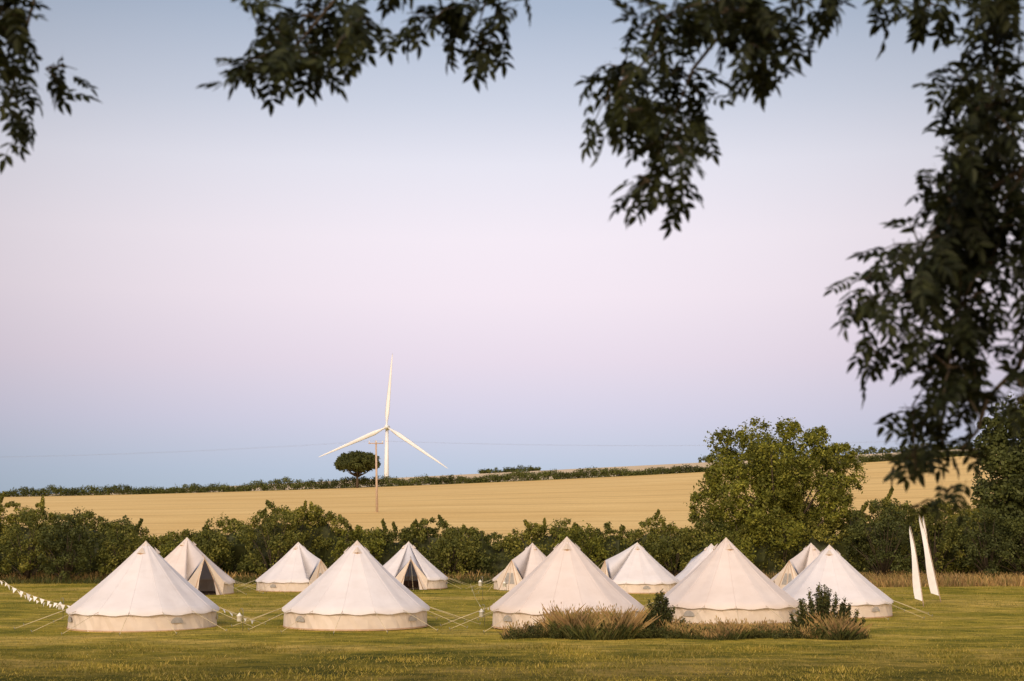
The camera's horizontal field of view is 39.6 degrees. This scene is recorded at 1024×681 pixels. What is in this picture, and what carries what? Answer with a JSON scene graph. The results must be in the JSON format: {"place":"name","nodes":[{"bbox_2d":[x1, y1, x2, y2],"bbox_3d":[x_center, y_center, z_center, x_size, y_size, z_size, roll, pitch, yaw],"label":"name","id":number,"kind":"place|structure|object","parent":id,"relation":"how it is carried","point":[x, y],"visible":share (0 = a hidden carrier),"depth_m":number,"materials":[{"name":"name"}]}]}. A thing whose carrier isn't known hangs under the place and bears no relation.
{"place":"outdoors","nodes":[
{"label":"outdoors","id":0,"kind":"place"},
{"bbox_2d":[0,580,57,607],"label":"bunting","id":1,"kind":"object","parent":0,"point":[37,601],"visible":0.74,"depth_m":52.93,"materials":[{"name":"fabric"}]},
{"bbox_2d":[0,568,1020,581],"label":"tall grass","id":2,"kind":"structure","parent":0,"point":[102,576],"depth_m":90.99,"materials":[{"name":"brown plant"}]},
{"bbox_2d":[0,448,1023,680],"bbox_3d":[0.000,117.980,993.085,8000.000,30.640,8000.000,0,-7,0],"label":"ground","id":3,"kind":"structure","parent":0,"point":[617,501],"depth_m":55.62,"materials":[{"name":"yellow plant"}]},
{"bbox_2d":[0,507,60,581],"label":"hedge shrub","id":4,"kind":"object","parent":3,"relation":"on","point":[20,556],"visible":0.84,"depth_m":90.54,"materials":[{"name":"green plant"}]},
{"bbox_2d":[58,599,63,609],"bbox_3d":[-17.191,10.219,54.128,0.222,0.837,0.203,-3,-8,22],"label":"lantern","id":5,"kind":"object","parent":3,"relation":"on","point":[59,607],"visible":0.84,"depth_m":54.08,"materials":[{"name":"metal"}]},
{"bbox_2d":[35,507,98,580],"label":"hedge shrub","id":6,"kind":"object","parent":3,"relation":"on","point":[69,538],"visible":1,"depth_m":89.53,"materials":[{"name":"green plant"}]},
{"bbox_2d":[91,519,145,576],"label":"hedge shrub","id":7,"kind":"object","parent":3,"relation":"on","point":[126,552],"visible":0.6,"depth_m":90.49,"materials":[{"name":"green plant"}]},
{"bbox_2d":[14,541,265,634],"bbox_3d":[-13.037,8.626,50.471,8.512,3.028,8.896,-1,-8,8],"label":"bell tent","id":8,"kind":"object","parent":3,"relation":"on","point":[145,586],"visible":1,"depth_m":48.66,"materials":[{"name":"white fabric"}]},
{"bbox_2d":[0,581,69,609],"bbox_3d":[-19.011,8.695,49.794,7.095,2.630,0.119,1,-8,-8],"label":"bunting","id":9,"kind":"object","parent":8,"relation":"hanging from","point":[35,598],"visible":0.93,"depth_m":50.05,"materials":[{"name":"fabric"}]},
{"bbox_2d":[68,614,217,622],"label":"mesh windows","id":10,"kind":"structure","parent":8,"relation":"in","point":[177,619],"depth_m":48.24,"materials":[{"name":"grey fabric"}]},
{"bbox_2d":[223,609,253,623],"bbox_3d":[-9.801,9.842,50.853,1.269,0.642,0.093,3,-8,-20],"label":"bunting","id":11,"kind":"object","parent":8,"relation":"hanging from","point":[236,615],"visible":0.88,"depth_m":50.86,"materials":[{"name":"fabric"}]},
{"bbox_2d":[159,536,198,557],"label":"hedge shrub","id":12,"kind":"object","parent":3,"relation":"on","point":[166,549],"visible":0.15,"depth_m":90.76,"materials":[{"name":"green plant"}]},
{"bbox_2d":[189,529,235,572],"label":"hedge shrub","id":13,"kind":"object","parent":3,"relation":"on","point":[218,545],"visible":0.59,"depth_m":91.48,"materials":[{"name":"green plant"}]},
{"bbox_2d":[164,537,267,595],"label":"bell tent","id":14,"kind":"object","parent":3,"relation":"on","point":[188,560],"visible":0.68,"depth_m":74.16,"materials":[{"name":"beige fabric"}]},
{"bbox_2d":[237,608,242,630],"bbox_3d":[-9.191,9.409,47.981,0.222,0.737,0.203,-3,-8,22],"label":"lantern","id":15,"kind":"object","parent":3,"relation":"on","point":[239,617],"visible":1,"depth_m":47.93,"materials":[{"name":"metal"}]},
{"bbox_2d":[233,508,306,576],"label":"hedge shrub","id":16,"kind":"object","parent":3,"relation":"on","point":[287,537],"visible":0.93,"depth_m":91.84,"materials":[{"name":"green plant"}]},
{"bbox_2d":[234,542,326,592],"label":"bell tent","id":17,"kind":"object","parent":3,"relation":"on","point":[298,567],"visible":0.87,"depth_m":77.50,"materials":[{"name":"white fabric"}]},
{"bbox_2d":[231,540,480,634],"bbox_3d":[-5.416,8.568,50.263,8.465,2.998,8.365,-2,-8,18],"label":"bell tent","id":18,"kind":"object","parent":3,"relation":"on","point":[357,586],"visible":1,"depth_m":48.63,"materials":[{"name":"white fabric"}]},
{"bbox_2d":[296,615,416,621],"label":"mesh windows","id":19,"kind":"structure","parent":18,"relation":"in","point":[412,618],"depth_m":48.49,"materials":[{"name":"grey fabric"}]},
{"bbox_2d":[334,450,380,487],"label":"lone tree","id":20,"kind":"object","parent":3,"relation":"on","point":[357,463],"visible":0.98,"depth_m":293.98,"materials":[{"name":"green plant"}]},
{"bbox_2d":[331,525,385,562],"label":"hedge shrub","id":21,"kind":"object","parent":3,"relation":"on","point":[356,535],"visible":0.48,"depth_m":91.98,"materials":[{"name":"green plant"}]},
{"bbox_2d":[368,441,382,511],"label":"utility pole","id":22,"kind":"object","parent":3,"relation":"on","point":[376,473],"visible":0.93,"depth_m":179.27,"materials":[{"name":"brown wood"}]},
{"bbox_2d":[5,438,974,456],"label":"power lines","id":23,"kind":"object","parent":22,"relation":"attached to","point":[429,442],"visible":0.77,"depth_m":179.97,"materials":[{"name":"grey metal"}]},
{"bbox_2d":[319,353,447,477],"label":"wind turbine","id":24,"kind":"object","parent":3,"relation":"on","point":[386,457],"visible":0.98,"depth_m":727.19,"materials":[{"name":"paint"}]},
{"bbox_2d":[383,541,471,589],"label":"bell tent","id":25,"kind":"object","parent":3,"relation":"on","point":[408,565],"visible":0.79,"depth_m":79.96,"materials":[{"name":"white fabric"}]},
{"bbox_2d":[427,527,478,578],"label":"hedge shrub","id":26,"kind":"object","parent":3,"relation":"on","point":[447,555],"visible":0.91,"depth_m":92.02,"materials":[{"name":"green plant"}]},
{"bbox_2d":[479,606,484,624],"bbox_3d":[-1.091,9.870,51.148,0.222,0.737,0.203,-3,-8,22],"label":"lantern","id":27,"kind":"object","parent":3,"relation":"on","point":[481,612],"visible":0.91,"depth_m":51.11,"materials":[{"name":"metal"}]},
{"bbox_2d":[0,450,979,496],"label":"ridge hedge","id":28,"kind":"object","parent":3,"relation":"on","point":[51,489],"visible":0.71,"depth_m":298.11,"materials":[{"name":"green plant"}]},
{"bbox_2d":[465,543,545,590],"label":"bell tent","id":29,"kind":"object","parent":3,"relation":"on","point":[522,565],"visible":0.56,"depth_m":79.65,"materials":[{"name":"beige fabric"}]},
{"bbox_2d":[505,573,513,583],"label":"mesh windows","id":30,"kind":"structure","parent":29,"relation":"in","point":[507,576],"depth_m":79.27,"materials":[{"name":"beige fabric"}]},
{"bbox_2d":[478,465,540,473],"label":"skyline trees","id":31,"kind":"object","parent":3,"relation":"on","point":[504,469],"visible":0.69,"depth_m":453.49,"materials":[{"name":"green plant"}]},
{"bbox_2d":[0,0,1023,527],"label":"ash tree","id":32,"kind":"object","parent":3,"relation":"on","point":[964,208],"visible":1,"depth_m":5.35,"materials":[{"name":"green plant"}]},
{"bbox_2d":[0,486,1023,577],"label":"hedgerow","id":33,"kind":"object","parent":3,"relation":"on","point":[322,536],"visible":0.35,"depth_m":94.37,"materials":[{"name":"green plant"}]},
{"bbox_2d":[440,537,693,633],"bbox_3d":[1.956,8.537,50.459,8.906,3.149,9.298,0,-7,2],"label":"bell tent","id":34,"kind":"object","parent":3,"relation":"on","point":[567,571],"visible":0.86,"depth_m":48.90,"materials":[{"name":"beige fabric"}]},
{"bbox_2d":[503,615,511,621],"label":"mesh windows","id":35,"kind":"structure","parent":34,"relation":"in","point":[509,618],"depth_m":48.51,"materials":[{"name":"beige fabric"}]},
{"bbox_2d":[552,520,609,569],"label":"hedge shrub","id":36,"kind":"object","parent":3,"relation":"on","point":[590,545],"visible":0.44,"depth_m":92.02,"materials":[{"name":"green plant"}]},
{"bbox_2d":[600,542,679,593],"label":"bell tent","id":37,"kind":"object","parent":3,"relation":"on","point":[637,568],"visible":0.81,"depth_m":75.67,"materials":[{"name":"white fabric"}]},
{"bbox_2d":[638,612,658,635],"bbox_3d":[4.235,9.114,45.354,0.714,0.876,0.711,3,-8,-20],"label":"weed bush","id":38,"kind":"object","parent":3,"relation":"on","point":[648,616],"visible":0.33,"depth_m":45.24,"materials":[{"name":"green plant"}]},
{"bbox_2d":[647,589,685,628],"bbox_3d":[4.907,8.778,45.800,1.156,1.560,0.876,-7,-10,42],"label":"weed bush","id":39,"kind":"object","parent":3,"relation":"on","point":[661,608],"visible":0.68,"depth_m":45.71,"materials":[{"name":"green plant"}]},
{"bbox_2d":[643,521,702,575],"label":"hedge shrub","id":40,"kind":"object","parent":3,"relation":"on","point":[661,551],"visible":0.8,"depth_m":92.00,"materials":[{"name":"green plant"}]},
{"bbox_2d":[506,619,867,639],"bbox_3d":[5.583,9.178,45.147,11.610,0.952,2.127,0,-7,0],"label":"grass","id":41,"kind":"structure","parent":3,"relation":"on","point":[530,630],"depth_m":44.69,"materials":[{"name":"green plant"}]},
{"bbox_2d":[675,543,713,580],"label":"bell tent","id":42,"kind":"object","parent":3,"relation":"on","point":[696,561],"visible":0.22,"depth_m":78.69,"materials":[{"name":"white fabric"}]},
{"bbox_2d":[643,538,815,624],"bbox_3d":[8.022,8.954,53.513,8.690,3.088,8.947,1,-8,-10],"label":"bell tent","id":43,"kind":"object","parent":3,"relation":"on","point":[725,579],"visible":0.8,"depth_m":51.56,"materials":[{"name":"beige fabric"}]},
{"bbox_2d":[684,610,796,615],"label":"mesh windows","id":44,"kind":"structure","parent":43,"relation":"in","point":[688,613],"depth_m":51.18,"materials":[{"name":"grey fabric"}]},
{"bbox_2d":[706,528,755,563],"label":"hedge shrub","id":45,"kind":"object","parent":3,"relation":"on","point":[744,548],"visible":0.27,"depth_m":91.94,"materials":[{"name":"green plant"}]},
{"bbox_2d":[686,416,869,553],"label":"oak tree","id":46,"kind":"object","parent":3,"relation":"on","point":[778,491],"visible":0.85,"depth_m":95.76,"materials":[{"name":"green plant"}]},
{"bbox_2d":[788,606,815,630],"bbox_3d":[9.305,9.025,45.506,0.929,1.021,0.656,0,-7,0],"label":"weed bush","id":47,"kind":"object","parent":3,"relation":"on","point":[799,621],"visible":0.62,"depth_m":45.42,"materials":[{"name":"green plant"}]},
{"bbox_2d":[795,582,851,624],"bbox_3d":[10.061,8.673,45.847,1.830,1.780,1.197,-2,-8,14],"label":"weed bush","id":48,"kind":"object","parent":3,"relation":"on","point":[822,603],"visible":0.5,"depth_m":45.80,"materials":[{"name":"green plant"}]},
{"bbox_2d":[771,543,879,589],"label":"bell tent","id":49,"kind":"object","parent":3,"relation":"on","point":[796,565],"visible":0.41,"depth_m":77.98,"materials":[{"name":"beige fabric"}]},
{"bbox_2d":[782,573,791,584],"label":"mesh windows","id":50,"kind":"structure","parent":49,"relation":"in","point":[784,581],"depth_m":77.67,"materials":[{"name":"beige fabric"}]},
{"bbox_2d":[698,441,988,462],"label":"skyline hedge","id":51,"kind":"object","parent":3,"relation":"on","point":[880,450],"visible":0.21,"depth_m":451.84,"materials":[{"name":"green plant"}]},
{"bbox_2d":[831,604,865,627],"bbox_3d":[10.690,8.966,45.430,1.207,1.131,0.649,-2,-8,13],"label":"weed bush","id":52,"kind":"object","parent":3,"relation":"on","point":[843,610],"visible":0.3,"depth_m":45.46,"materials":[{"name":"green plant"}]},
{"bbox_2d":[782,544,932,619],"bbox_3d":[12.690,9.566,56.952,7.869,2.786,8.069,-2,-8,15],"label":"bell tent","id":53,"kind":"object","parent":3,"relation":"on","point":[829,566],"visible":0.81,"depth_m":55.44,"materials":[{"name":"white fabric"}]},
{"bbox_2d":[842,499,921,575],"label":"hedge shrub","id":54,"kind":"object","parent":3,"relation":"on","point":[890,527],"visible":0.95,"depth_m":91.66,"materials":[{"name":"green plant"}]},
{"bbox_2d":[909,526,923,606],"bbox_3d":[17.713,9.883,62.245,0.512,3.504,0.158,0,-7,0],"label":"feather flag","id":55,"kind":"object","parent":3,"relation":"on","point":[917,590],"visible":1,"depth_m":62.18,"materials":[{"name":"white fabric"}]},
{"bbox_2d":[919,517,940,601],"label":"feather flag","id":56,"kind":"object","parent":3,"relation":"on","point":[932,582],"visible":0.98,"depth_m":65.67,"materials":[{"name":"white fabric"}]},
{"bbox_2d":[893,499,976,574],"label":"hedge shrub","id":57,"kind":"object","parent":3,"relation":"on","point":[949,531],"visible":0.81,"depth_m":92.31,"materials":[{"name":"green plant"}]},
{"bbox_2d":[947,503,1021,577],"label":"hedge shrub","id":58,"kind":"object","parent":3,"relation":"on","point":[971,548],"visible":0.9,"depth_m":90.54,"materials":[{"name":"green plant"}]},
{"bbox_2d":[970,392,1023,556],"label":"tree","id":59,"kind":"object","parent":3,"relation":"on","point":[1006,487],"visible":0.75,"depth_m":94.09,"materials":[{"name":"green plant"}]},
{"bbox_2d":[978,508,1023,575],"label":"hedge shrub","id":60,"kind":"object","parent":3,"relation":"on","point":[1016,566],"visible":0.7,"depth_m":90.27,"materials":[{"name":"green plant"}]},
{"bbox_2d":[0,581,1023,680],"bbox_3d":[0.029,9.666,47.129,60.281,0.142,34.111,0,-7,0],"label":"lawn grass","id":61,"kind":"structure","parent":0,"point":[553,656],"depth_m":38.97,"materials":[{"name":"green plant"}]},
{"bbox_2d":[0,572,1023,583],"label":"rough grass","id":62,"kind":"structure","parent":0,"point":[88,580],"depth_m":88.48,"materials":[{"name":"green plant"}]},
{"bbox_2d":[0,0,1023,494],"label":"sky","id":63,"kind":"structure","parent":0,"point":[185,267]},
{"bbox_2d":[494,600,872,637],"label":"tall grass","id":64,"kind":"structure","parent":0,"point":[582,618],"depth_m":44.95,"materials":[{"name":"plant"}]},
{"bbox_2d":[499,620,871,639],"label":"rough grass","id":65,"kind":"structure","parent":0,"point":[623,633],"depth_m":44.39,"materials":[{"name":"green plant"}]},
{"bbox_2d":[668,620,826,638],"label":"tall grass","id":66,"kind":"structure","parent":0,"point":[734,628],"depth_m":44.85,"materials":[{"name":"green plant"}]},
{"bbox_2d":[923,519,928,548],"bbox_3d":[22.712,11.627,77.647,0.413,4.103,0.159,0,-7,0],"label":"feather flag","id":67,"kind":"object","parent":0,"point":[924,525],"visible":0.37,"depth_m":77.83,"materials":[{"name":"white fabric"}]},
{"bbox_2d":[862,570,1023,586],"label":"tall grass","id":68,"kind":"structure","parent":0,"point":[967,580],"depth_m":84.05,"materials":[{"name":"beige plant"}]}
]}

